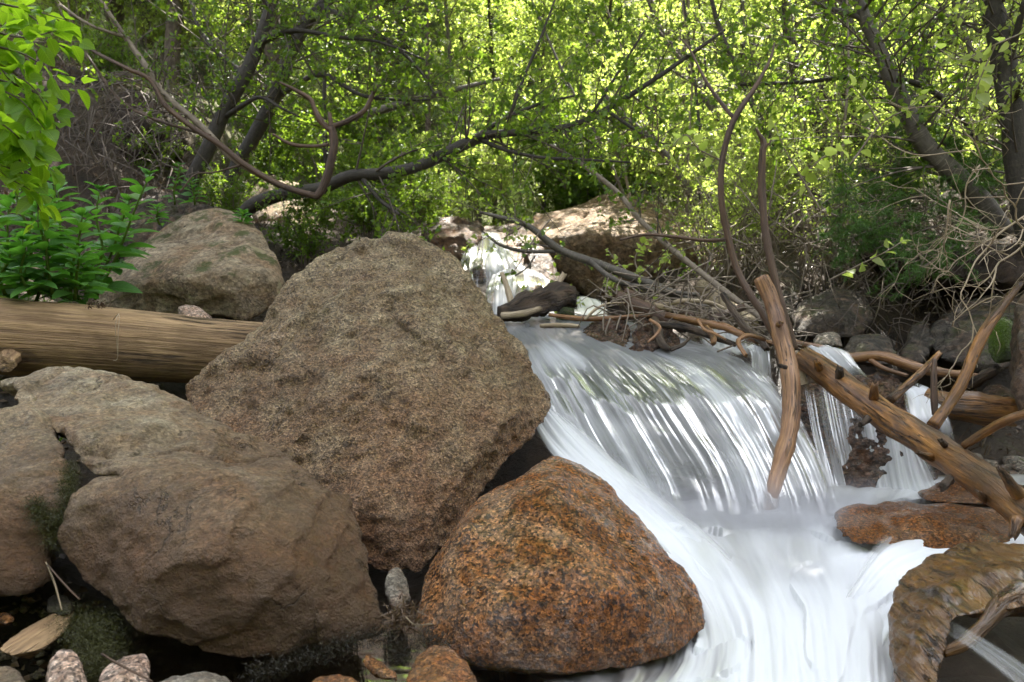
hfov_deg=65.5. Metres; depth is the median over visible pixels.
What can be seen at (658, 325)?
stick
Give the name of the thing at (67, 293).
herb
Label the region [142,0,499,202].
alder tree
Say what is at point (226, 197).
shrub
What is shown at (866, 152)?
leafy twig
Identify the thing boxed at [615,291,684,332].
stick
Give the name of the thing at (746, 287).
dead branch
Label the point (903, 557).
pool water
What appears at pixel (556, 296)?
driftwood
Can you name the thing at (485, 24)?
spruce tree
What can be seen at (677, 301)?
stick
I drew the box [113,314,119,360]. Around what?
dry grass strand
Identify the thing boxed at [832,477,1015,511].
back pool water
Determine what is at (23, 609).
gravel
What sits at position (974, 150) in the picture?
young stem
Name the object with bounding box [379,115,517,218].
shrub
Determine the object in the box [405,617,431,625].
twig
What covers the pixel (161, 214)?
herb
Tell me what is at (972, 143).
shrub
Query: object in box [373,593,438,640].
wet litter
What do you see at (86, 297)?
herb
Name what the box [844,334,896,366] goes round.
rock
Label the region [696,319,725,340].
stick
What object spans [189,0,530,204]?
alder tree
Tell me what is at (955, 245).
conifer bough
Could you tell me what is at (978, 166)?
bare twig
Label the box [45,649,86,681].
stone
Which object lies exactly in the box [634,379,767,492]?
cascade water
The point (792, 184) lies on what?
shrub
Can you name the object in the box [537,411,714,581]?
side stream water
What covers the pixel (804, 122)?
young stem
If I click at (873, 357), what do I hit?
driftwood
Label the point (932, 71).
young stem
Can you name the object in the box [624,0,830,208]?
alder tree
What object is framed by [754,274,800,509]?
leaning stick
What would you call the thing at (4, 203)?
herb
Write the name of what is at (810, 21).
alder tree
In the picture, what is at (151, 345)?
fallen log
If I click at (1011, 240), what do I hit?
dead grass
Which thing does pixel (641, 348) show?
rock
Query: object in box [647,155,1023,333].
brushwood
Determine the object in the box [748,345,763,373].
spout water
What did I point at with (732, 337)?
spout water
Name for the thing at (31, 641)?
driftwood
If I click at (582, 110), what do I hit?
young stem
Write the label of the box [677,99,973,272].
shrub
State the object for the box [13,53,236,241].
bush
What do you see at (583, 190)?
woodland brush
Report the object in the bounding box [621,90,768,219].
shrub
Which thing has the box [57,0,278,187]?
alder tree
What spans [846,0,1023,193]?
alder tree
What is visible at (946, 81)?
young stem
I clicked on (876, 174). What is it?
conifer bough
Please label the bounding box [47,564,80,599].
twig
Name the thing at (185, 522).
boulder
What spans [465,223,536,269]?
rock
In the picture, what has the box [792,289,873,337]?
rock
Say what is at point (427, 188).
shrub
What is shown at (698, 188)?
young stem
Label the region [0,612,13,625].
stone
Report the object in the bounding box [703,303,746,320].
stick
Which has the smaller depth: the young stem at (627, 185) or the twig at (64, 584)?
the twig at (64, 584)
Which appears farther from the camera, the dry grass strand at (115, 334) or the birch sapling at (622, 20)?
the birch sapling at (622, 20)
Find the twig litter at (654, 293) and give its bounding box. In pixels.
[566,260,828,399]
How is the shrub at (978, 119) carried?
on the ground at (662, 424)
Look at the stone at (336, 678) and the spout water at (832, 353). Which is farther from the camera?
the spout water at (832, 353)
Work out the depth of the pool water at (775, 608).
1.74 m
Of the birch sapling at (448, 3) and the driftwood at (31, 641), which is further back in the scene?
the birch sapling at (448, 3)
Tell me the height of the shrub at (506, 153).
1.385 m
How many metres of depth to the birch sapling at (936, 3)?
8.34 m
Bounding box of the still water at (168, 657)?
[143,623,604,681]
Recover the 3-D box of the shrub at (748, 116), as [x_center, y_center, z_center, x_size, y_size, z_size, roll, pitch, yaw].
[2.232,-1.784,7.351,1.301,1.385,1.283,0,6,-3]
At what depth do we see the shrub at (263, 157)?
6.53 m
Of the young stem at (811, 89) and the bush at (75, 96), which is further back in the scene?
the young stem at (811, 89)
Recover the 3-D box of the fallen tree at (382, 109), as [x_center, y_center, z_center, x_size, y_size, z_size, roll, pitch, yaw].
[-0.768,-2.117,7.004,1.331,0.400,0.070,0,6,-2]
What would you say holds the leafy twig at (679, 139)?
attached to the dead branch at (746, 287)
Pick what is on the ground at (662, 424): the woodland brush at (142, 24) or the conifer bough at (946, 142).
the woodland brush at (142, 24)
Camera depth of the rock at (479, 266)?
5.06 m
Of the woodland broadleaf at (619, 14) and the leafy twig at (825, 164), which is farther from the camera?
the woodland broadleaf at (619, 14)
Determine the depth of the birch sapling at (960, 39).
7.72 m
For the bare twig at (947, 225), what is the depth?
3.22 m
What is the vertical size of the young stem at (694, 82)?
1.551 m
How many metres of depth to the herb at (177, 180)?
4.57 m
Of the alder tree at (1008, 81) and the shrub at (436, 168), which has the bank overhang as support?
the alder tree at (1008, 81)
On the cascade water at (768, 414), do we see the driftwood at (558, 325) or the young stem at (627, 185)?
the driftwood at (558, 325)
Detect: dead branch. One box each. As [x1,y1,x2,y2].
[69,14,377,199]
[619,36,775,343]
[755,128,797,349]
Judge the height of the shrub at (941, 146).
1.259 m
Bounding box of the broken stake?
[930,358,937,414]
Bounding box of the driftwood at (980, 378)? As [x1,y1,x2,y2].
[966,364,1000,390]
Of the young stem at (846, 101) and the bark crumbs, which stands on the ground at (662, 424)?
the young stem at (846, 101)
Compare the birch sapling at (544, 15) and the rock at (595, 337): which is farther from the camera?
the birch sapling at (544, 15)
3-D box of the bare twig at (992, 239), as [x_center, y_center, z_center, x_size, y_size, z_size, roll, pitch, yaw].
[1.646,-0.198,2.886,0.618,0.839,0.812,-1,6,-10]
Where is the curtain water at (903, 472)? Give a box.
[823,424,931,503]
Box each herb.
[0,164,68,294]
[0,183,61,281]
[0,190,41,283]
[0,192,81,300]
[0,208,18,298]
[0,231,58,294]
[0,241,46,294]
[6,164,82,299]
[9,203,92,297]
[19,206,111,299]
[32,177,91,287]
[39,263,108,304]
[44,241,115,299]
[72,181,138,294]
[77,193,150,275]
[91,166,161,299]
[94,214,154,270]
[142,203,172,225]
[161,162,186,204]
[180,178,208,204]
[232,208,253,223]
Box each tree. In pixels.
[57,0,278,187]
[104,0,425,144]
[105,0,124,55]
[140,0,154,48]
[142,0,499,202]
[164,0,182,81]
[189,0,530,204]
[236,0,793,270]
[284,0,463,154]
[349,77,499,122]
[360,0,478,223]
[382,0,519,131]
[421,180,710,313]
[525,94,796,339]
[564,1,727,210]
[594,0,780,210]
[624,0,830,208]
[698,0,993,196]
[700,0,1023,240]
[717,0,872,165]
[747,0,921,174]
[756,0,864,150]
[839,0,1023,175]
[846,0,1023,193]
[888,0,1023,254]
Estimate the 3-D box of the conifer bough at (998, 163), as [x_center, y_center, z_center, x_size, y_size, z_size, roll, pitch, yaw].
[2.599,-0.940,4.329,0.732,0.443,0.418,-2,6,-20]
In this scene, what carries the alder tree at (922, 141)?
on the ground at (662, 424)
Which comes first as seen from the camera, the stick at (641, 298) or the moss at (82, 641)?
the moss at (82, 641)
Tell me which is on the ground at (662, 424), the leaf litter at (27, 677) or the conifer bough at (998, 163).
the leaf litter at (27, 677)
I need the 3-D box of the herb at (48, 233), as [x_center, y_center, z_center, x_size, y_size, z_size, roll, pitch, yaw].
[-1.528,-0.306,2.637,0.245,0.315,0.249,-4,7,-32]
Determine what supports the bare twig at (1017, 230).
attached to the bare twig at (992, 239)
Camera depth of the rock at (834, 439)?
2.81 m
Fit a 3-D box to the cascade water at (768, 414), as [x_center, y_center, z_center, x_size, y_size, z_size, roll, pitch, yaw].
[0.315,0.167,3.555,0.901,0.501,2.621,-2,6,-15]
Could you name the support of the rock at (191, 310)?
on the ground at (662, 424)
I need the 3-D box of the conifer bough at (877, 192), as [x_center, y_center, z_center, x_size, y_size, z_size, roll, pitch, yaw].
[2.110,-0.873,4.621,0.357,0.406,0.520,6,8,44]
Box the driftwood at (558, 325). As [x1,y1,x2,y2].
[539,323,579,328]
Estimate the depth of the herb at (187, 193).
4.37 m
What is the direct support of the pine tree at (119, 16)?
on the ground at (662, 424)
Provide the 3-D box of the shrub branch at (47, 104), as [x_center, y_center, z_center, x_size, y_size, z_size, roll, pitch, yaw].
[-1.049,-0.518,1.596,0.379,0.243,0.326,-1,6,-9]
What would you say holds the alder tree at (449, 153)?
on the ground at (662, 424)
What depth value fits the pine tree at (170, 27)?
7.94 m
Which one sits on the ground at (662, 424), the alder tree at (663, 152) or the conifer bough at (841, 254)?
the alder tree at (663, 152)
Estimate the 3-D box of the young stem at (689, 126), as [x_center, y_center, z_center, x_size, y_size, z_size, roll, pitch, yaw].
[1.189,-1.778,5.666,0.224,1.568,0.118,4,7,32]
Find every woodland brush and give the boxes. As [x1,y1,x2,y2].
[0,0,1008,206]
[230,0,1023,221]
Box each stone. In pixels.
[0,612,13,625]
[0,666,24,681]
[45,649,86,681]
[47,594,73,614]
[98,654,149,681]
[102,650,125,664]
[161,671,230,681]
[312,674,357,681]
[363,655,396,681]
[385,567,410,609]
[406,645,476,681]
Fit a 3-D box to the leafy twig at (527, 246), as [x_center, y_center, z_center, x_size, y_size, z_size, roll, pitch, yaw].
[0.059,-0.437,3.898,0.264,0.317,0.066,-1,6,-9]
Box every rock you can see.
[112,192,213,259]
[178,304,211,317]
[407,216,483,265]
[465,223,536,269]
[468,252,489,282]
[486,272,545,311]
[521,239,558,284]
[530,285,542,290]
[556,307,574,323]
[582,318,630,350]
[627,317,680,360]
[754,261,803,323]
[781,372,940,499]
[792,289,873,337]
[813,332,841,347]
[834,501,1012,548]
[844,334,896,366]
[887,541,1023,681]
[899,321,934,363]
[918,481,1023,506]
[930,293,1023,372]
[982,384,1018,410]
[988,318,1012,362]
[1009,294,1023,410]
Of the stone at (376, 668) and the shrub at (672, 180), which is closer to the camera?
the stone at (376, 668)
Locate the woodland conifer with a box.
[128,0,652,130]
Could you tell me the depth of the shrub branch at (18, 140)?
1.49 m
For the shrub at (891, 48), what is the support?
on the ground at (662, 424)
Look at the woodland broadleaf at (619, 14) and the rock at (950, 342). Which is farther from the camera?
the woodland broadleaf at (619, 14)
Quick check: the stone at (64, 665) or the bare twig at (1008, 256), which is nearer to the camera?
the stone at (64, 665)
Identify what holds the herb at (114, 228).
on the ground at (662, 424)
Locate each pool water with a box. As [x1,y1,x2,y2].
[652,498,900,681]
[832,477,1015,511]
[850,534,1023,640]
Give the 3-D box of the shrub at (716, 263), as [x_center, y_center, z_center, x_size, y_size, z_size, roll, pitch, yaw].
[1.211,-0.786,4.777,1.180,1.019,1.314,-2,6,-18]
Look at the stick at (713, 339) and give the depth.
3.07 m
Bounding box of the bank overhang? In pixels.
[855,232,1023,294]
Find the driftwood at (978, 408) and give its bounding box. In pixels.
[924,388,1017,426]
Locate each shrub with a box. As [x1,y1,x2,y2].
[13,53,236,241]
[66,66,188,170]
[70,16,141,80]
[114,109,192,177]
[194,144,267,212]
[196,78,343,183]
[255,162,350,268]
[264,50,382,181]
[305,116,433,241]
[367,141,465,230]
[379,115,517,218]
[404,77,539,222]
[453,126,552,224]
[614,117,831,281]
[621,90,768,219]
[661,90,828,269]
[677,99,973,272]
[694,82,811,211]
[714,53,875,228]
[719,42,981,263]
[798,5,944,181]
[832,63,995,218]
[883,36,1023,207]
[943,117,1011,222]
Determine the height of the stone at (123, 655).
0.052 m
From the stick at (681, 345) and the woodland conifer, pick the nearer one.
the stick at (681, 345)
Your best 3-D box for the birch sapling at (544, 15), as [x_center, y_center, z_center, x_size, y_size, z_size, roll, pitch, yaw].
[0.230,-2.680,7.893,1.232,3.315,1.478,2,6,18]
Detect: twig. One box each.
[45,562,62,610]
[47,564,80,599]
[101,653,152,681]
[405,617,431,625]
[498,219,550,283]
[604,237,665,299]
[661,130,729,166]
[766,118,851,209]
[814,61,1023,282]
[830,237,911,280]
[846,73,930,164]
[847,171,1023,403]
[863,131,1022,315]
[894,211,1023,352]
[917,200,1013,292]
[934,27,1023,111]
[991,189,1023,298]
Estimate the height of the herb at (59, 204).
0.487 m
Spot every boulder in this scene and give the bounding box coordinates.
[0,366,382,657]
[0,404,70,596]
[95,208,284,320]
[185,231,550,571]
[242,175,318,225]
[417,456,705,674]
[527,192,723,302]
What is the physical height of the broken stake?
0.183 m
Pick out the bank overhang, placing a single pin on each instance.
(1008, 275)
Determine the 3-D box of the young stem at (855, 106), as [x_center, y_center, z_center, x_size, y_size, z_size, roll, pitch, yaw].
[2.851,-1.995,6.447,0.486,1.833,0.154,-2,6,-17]
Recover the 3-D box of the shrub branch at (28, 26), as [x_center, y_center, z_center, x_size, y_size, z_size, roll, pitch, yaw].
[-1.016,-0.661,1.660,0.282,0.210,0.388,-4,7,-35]
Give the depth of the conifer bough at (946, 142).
4.54 m
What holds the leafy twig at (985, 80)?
attached to the alder tree at (1008, 81)
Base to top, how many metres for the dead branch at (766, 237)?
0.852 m
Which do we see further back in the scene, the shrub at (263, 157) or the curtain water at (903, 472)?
the shrub at (263, 157)
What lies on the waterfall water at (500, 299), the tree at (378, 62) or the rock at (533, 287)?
the rock at (533, 287)
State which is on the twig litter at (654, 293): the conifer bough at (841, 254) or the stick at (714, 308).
the stick at (714, 308)
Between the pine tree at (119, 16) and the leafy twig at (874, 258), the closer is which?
the leafy twig at (874, 258)
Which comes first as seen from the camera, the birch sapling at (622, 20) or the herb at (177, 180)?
the herb at (177, 180)
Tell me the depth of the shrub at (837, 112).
4.87 m
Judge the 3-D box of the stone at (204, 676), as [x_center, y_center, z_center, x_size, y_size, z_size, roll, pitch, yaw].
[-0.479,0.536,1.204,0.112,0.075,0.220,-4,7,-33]
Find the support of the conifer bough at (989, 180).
attached to the alder tree at (922, 141)
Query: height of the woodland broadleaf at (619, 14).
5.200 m
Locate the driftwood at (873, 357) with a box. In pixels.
[796,340,977,378]
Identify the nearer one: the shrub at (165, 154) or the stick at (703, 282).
the stick at (703, 282)
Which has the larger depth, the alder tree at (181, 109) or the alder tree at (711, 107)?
the alder tree at (711, 107)
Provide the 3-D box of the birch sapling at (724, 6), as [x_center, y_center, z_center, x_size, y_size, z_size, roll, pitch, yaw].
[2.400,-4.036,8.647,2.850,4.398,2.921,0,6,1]
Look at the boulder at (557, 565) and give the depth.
1.48 m
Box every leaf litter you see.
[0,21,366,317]
[0,376,163,668]
[3,633,99,681]
[665,181,1022,481]
[995,451,1023,479]
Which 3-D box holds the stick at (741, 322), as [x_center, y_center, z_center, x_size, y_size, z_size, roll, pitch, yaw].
[0.937,-0.082,3.201,0.041,0.218,0.355,-2,6,-16]
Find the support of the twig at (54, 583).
on the moss at (82, 641)
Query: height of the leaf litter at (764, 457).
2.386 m
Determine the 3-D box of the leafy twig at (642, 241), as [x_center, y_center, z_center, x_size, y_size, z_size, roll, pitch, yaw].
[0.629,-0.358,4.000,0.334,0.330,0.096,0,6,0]
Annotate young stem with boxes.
[531,0,629,208]
[588,1,633,216]
[662,0,692,201]
[675,0,706,214]
[677,0,722,209]
[682,0,750,198]
[691,1,786,212]
[771,0,813,211]
[787,20,842,200]
[833,0,878,171]
[837,27,894,186]
[889,3,965,187]
[890,0,965,192]
[929,1,972,212]
[958,2,985,117]
[962,45,992,214]
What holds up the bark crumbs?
on the fallen log at (151, 345)
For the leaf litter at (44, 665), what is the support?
on the ground at (662, 424)
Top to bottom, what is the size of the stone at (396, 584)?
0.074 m
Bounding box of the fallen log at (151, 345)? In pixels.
[0,298,262,382]
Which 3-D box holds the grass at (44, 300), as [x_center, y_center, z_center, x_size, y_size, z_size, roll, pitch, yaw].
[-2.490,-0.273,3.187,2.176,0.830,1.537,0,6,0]
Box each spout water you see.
[706,329,743,351]
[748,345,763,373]
[809,346,850,365]
[906,385,947,427]
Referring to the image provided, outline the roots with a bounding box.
[799,220,1018,361]
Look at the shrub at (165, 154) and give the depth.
5.46 m
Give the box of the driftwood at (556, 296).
[497,271,579,321]
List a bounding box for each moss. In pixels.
[15,455,88,557]
[40,592,144,681]
[233,619,460,681]
[982,312,1013,361]
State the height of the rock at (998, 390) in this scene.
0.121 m
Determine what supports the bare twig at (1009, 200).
on the leaning log at (999, 489)
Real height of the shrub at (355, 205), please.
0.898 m
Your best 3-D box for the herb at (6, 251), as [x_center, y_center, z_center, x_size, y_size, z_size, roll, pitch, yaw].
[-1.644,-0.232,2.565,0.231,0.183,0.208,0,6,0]
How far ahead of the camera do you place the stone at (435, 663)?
1.28 m
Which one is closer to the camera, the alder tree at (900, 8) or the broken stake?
the broken stake
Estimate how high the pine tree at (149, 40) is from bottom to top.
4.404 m
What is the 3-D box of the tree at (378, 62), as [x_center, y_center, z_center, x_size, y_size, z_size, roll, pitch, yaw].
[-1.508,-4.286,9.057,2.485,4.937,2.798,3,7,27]
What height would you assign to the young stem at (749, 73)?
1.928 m
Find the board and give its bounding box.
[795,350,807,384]
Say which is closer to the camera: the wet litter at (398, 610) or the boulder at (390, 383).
the wet litter at (398, 610)
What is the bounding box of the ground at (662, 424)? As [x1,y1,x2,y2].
[0,0,1023,681]
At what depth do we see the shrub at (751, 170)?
5.15 m
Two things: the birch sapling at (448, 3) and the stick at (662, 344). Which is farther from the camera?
the birch sapling at (448, 3)
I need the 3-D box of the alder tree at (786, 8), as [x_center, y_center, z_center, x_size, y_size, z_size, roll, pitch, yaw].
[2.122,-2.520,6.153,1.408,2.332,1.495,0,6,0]
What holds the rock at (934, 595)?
in the pool water at (775, 608)
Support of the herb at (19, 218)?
on the ground at (662, 424)
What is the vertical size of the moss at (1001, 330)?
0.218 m
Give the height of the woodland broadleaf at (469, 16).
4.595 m
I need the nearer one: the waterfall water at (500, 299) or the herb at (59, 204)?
the herb at (59, 204)
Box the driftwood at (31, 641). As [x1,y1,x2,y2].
[0,609,73,658]
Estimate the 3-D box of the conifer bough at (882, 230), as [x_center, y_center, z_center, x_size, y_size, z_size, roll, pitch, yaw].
[2.083,-0.513,4.041,0.775,0.603,0.608,0,6,0]
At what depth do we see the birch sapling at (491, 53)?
8.12 m
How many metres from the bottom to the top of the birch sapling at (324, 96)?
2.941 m
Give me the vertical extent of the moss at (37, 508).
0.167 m
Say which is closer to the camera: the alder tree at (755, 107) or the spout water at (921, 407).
the spout water at (921, 407)
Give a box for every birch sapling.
[255,0,397,167]
[376,0,530,205]
[382,0,576,222]
[473,0,593,213]
[480,0,720,186]
[628,0,769,201]
[662,0,838,158]
[721,0,872,135]
[775,0,968,129]
[887,0,1015,140]
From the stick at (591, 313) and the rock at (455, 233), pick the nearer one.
the stick at (591, 313)
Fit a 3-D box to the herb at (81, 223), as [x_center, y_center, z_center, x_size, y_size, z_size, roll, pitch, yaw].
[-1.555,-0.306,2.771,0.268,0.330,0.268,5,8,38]
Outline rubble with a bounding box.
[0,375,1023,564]
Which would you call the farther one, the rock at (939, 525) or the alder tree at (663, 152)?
the alder tree at (663, 152)
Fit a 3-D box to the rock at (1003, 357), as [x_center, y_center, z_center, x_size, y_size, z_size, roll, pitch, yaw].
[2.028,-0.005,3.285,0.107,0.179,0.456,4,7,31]
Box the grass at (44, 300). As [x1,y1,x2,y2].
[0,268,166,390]
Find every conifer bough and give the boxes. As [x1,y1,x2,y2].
[809,150,961,260]
[815,180,930,279]
[829,123,944,208]
[831,156,915,221]
[850,184,998,297]
[878,215,982,302]
[885,112,970,171]
[915,142,1006,215]
[945,132,1008,204]
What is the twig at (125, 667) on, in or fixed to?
on the stone at (114, 672)
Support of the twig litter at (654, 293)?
on the cascade water at (768, 414)
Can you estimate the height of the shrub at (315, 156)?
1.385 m
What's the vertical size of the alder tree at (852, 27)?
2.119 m
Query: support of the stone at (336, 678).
on the gravel
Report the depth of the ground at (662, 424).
3.96 m
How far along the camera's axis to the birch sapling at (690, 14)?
8.06 m
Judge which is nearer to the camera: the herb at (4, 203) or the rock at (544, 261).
the herb at (4, 203)
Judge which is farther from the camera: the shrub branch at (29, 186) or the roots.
the roots
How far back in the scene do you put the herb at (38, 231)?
2.67 m
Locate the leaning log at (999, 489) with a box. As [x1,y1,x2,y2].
[796,281,1023,540]
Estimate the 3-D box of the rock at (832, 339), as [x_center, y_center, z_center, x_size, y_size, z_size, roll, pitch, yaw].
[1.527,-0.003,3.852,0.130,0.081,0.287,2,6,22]
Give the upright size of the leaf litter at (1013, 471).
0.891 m
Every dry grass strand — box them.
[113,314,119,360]
[115,315,117,352]
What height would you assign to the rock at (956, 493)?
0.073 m
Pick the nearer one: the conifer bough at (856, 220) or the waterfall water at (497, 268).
the conifer bough at (856, 220)
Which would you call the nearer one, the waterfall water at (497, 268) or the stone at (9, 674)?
the stone at (9, 674)
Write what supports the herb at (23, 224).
on the ground at (662, 424)
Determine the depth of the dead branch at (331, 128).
4.19 m
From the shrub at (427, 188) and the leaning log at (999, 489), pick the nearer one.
the leaning log at (999, 489)
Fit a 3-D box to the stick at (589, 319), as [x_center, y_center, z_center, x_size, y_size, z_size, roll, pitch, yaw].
[0.454,-0.104,3.496,0.613,0.044,0.033,2,6,19]
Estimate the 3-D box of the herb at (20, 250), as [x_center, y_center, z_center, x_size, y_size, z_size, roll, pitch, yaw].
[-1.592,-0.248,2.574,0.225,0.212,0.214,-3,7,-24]
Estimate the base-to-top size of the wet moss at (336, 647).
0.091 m
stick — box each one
[548,313,681,321]
[584,302,625,319]
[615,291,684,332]
[624,288,700,317]
[645,298,725,309]
[647,318,660,342]
[651,316,669,351]
[654,303,670,311]
[659,322,735,346]
[664,312,773,345]
[669,337,690,351]
[674,304,722,313]
[695,279,758,329]
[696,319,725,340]
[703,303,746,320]
[704,325,716,345]
[720,292,769,351]
[736,333,765,356]
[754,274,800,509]
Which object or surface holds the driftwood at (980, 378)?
on the rock at (998, 390)
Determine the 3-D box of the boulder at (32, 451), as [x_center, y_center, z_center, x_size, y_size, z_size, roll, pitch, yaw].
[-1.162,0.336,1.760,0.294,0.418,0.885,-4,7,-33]
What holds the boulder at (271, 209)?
on the ground at (662, 424)
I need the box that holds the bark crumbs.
[85,300,106,308]
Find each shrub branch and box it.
[0,0,95,71]
[0,32,95,144]
[0,83,62,195]
[0,140,65,234]
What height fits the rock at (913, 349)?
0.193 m
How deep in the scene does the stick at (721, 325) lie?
3.27 m
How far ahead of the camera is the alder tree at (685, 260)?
4.17 m
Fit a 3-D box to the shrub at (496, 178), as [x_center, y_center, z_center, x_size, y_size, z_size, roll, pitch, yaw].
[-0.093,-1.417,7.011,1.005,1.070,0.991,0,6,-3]
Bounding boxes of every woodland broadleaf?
[206,0,864,157]
[297,0,829,133]
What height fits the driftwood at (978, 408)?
0.132 m
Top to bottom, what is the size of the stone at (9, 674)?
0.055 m
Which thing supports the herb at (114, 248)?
on the ground at (662, 424)
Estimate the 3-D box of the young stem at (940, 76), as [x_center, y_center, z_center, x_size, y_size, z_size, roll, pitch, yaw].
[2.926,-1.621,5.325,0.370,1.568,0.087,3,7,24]
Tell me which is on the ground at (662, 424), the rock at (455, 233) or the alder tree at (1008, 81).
the rock at (455, 233)
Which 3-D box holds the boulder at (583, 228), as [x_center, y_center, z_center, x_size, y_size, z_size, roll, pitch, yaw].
[0.860,-0.867,6.832,1.533,0.942,3.275,0,6,0]
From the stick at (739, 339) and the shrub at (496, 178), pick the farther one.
the shrub at (496, 178)
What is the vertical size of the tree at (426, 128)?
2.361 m
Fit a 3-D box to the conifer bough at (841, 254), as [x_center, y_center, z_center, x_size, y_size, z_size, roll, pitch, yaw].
[1.910,-0.576,4.226,0.644,0.538,0.415,0,6,0]
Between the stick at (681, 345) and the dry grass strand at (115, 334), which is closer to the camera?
the dry grass strand at (115, 334)
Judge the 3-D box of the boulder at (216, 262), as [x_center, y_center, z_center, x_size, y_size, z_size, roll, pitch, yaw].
[-1.660,-0.406,4.033,0.785,0.552,1.580,-3,7,-25]
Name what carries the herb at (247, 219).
on the boulder at (216, 262)
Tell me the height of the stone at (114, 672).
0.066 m
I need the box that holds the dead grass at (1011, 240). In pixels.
[693,182,1023,454]
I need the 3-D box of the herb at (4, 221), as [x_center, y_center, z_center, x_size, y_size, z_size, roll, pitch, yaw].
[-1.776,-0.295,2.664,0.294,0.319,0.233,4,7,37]
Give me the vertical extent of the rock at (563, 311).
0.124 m
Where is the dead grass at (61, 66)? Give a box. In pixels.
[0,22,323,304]
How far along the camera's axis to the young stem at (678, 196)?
6.78 m
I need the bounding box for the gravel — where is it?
[0,588,144,681]
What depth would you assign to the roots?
3.93 m
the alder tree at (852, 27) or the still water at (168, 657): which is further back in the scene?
the alder tree at (852, 27)
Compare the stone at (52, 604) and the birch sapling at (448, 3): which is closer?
the stone at (52, 604)
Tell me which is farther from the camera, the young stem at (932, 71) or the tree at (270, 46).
the tree at (270, 46)
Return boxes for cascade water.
[545,344,800,491]
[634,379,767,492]
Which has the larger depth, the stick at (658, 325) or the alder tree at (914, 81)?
the alder tree at (914, 81)
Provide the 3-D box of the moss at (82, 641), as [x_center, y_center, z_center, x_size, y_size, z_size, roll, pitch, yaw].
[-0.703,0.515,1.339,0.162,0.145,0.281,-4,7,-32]
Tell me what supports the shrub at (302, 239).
on the ground at (662, 424)
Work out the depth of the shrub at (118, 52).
6.36 m
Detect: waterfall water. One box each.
[489,233,514,279]
[495,270,547,315]
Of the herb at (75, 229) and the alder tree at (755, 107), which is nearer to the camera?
the herb at (75, 229)
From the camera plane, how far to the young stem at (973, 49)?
6.41 m

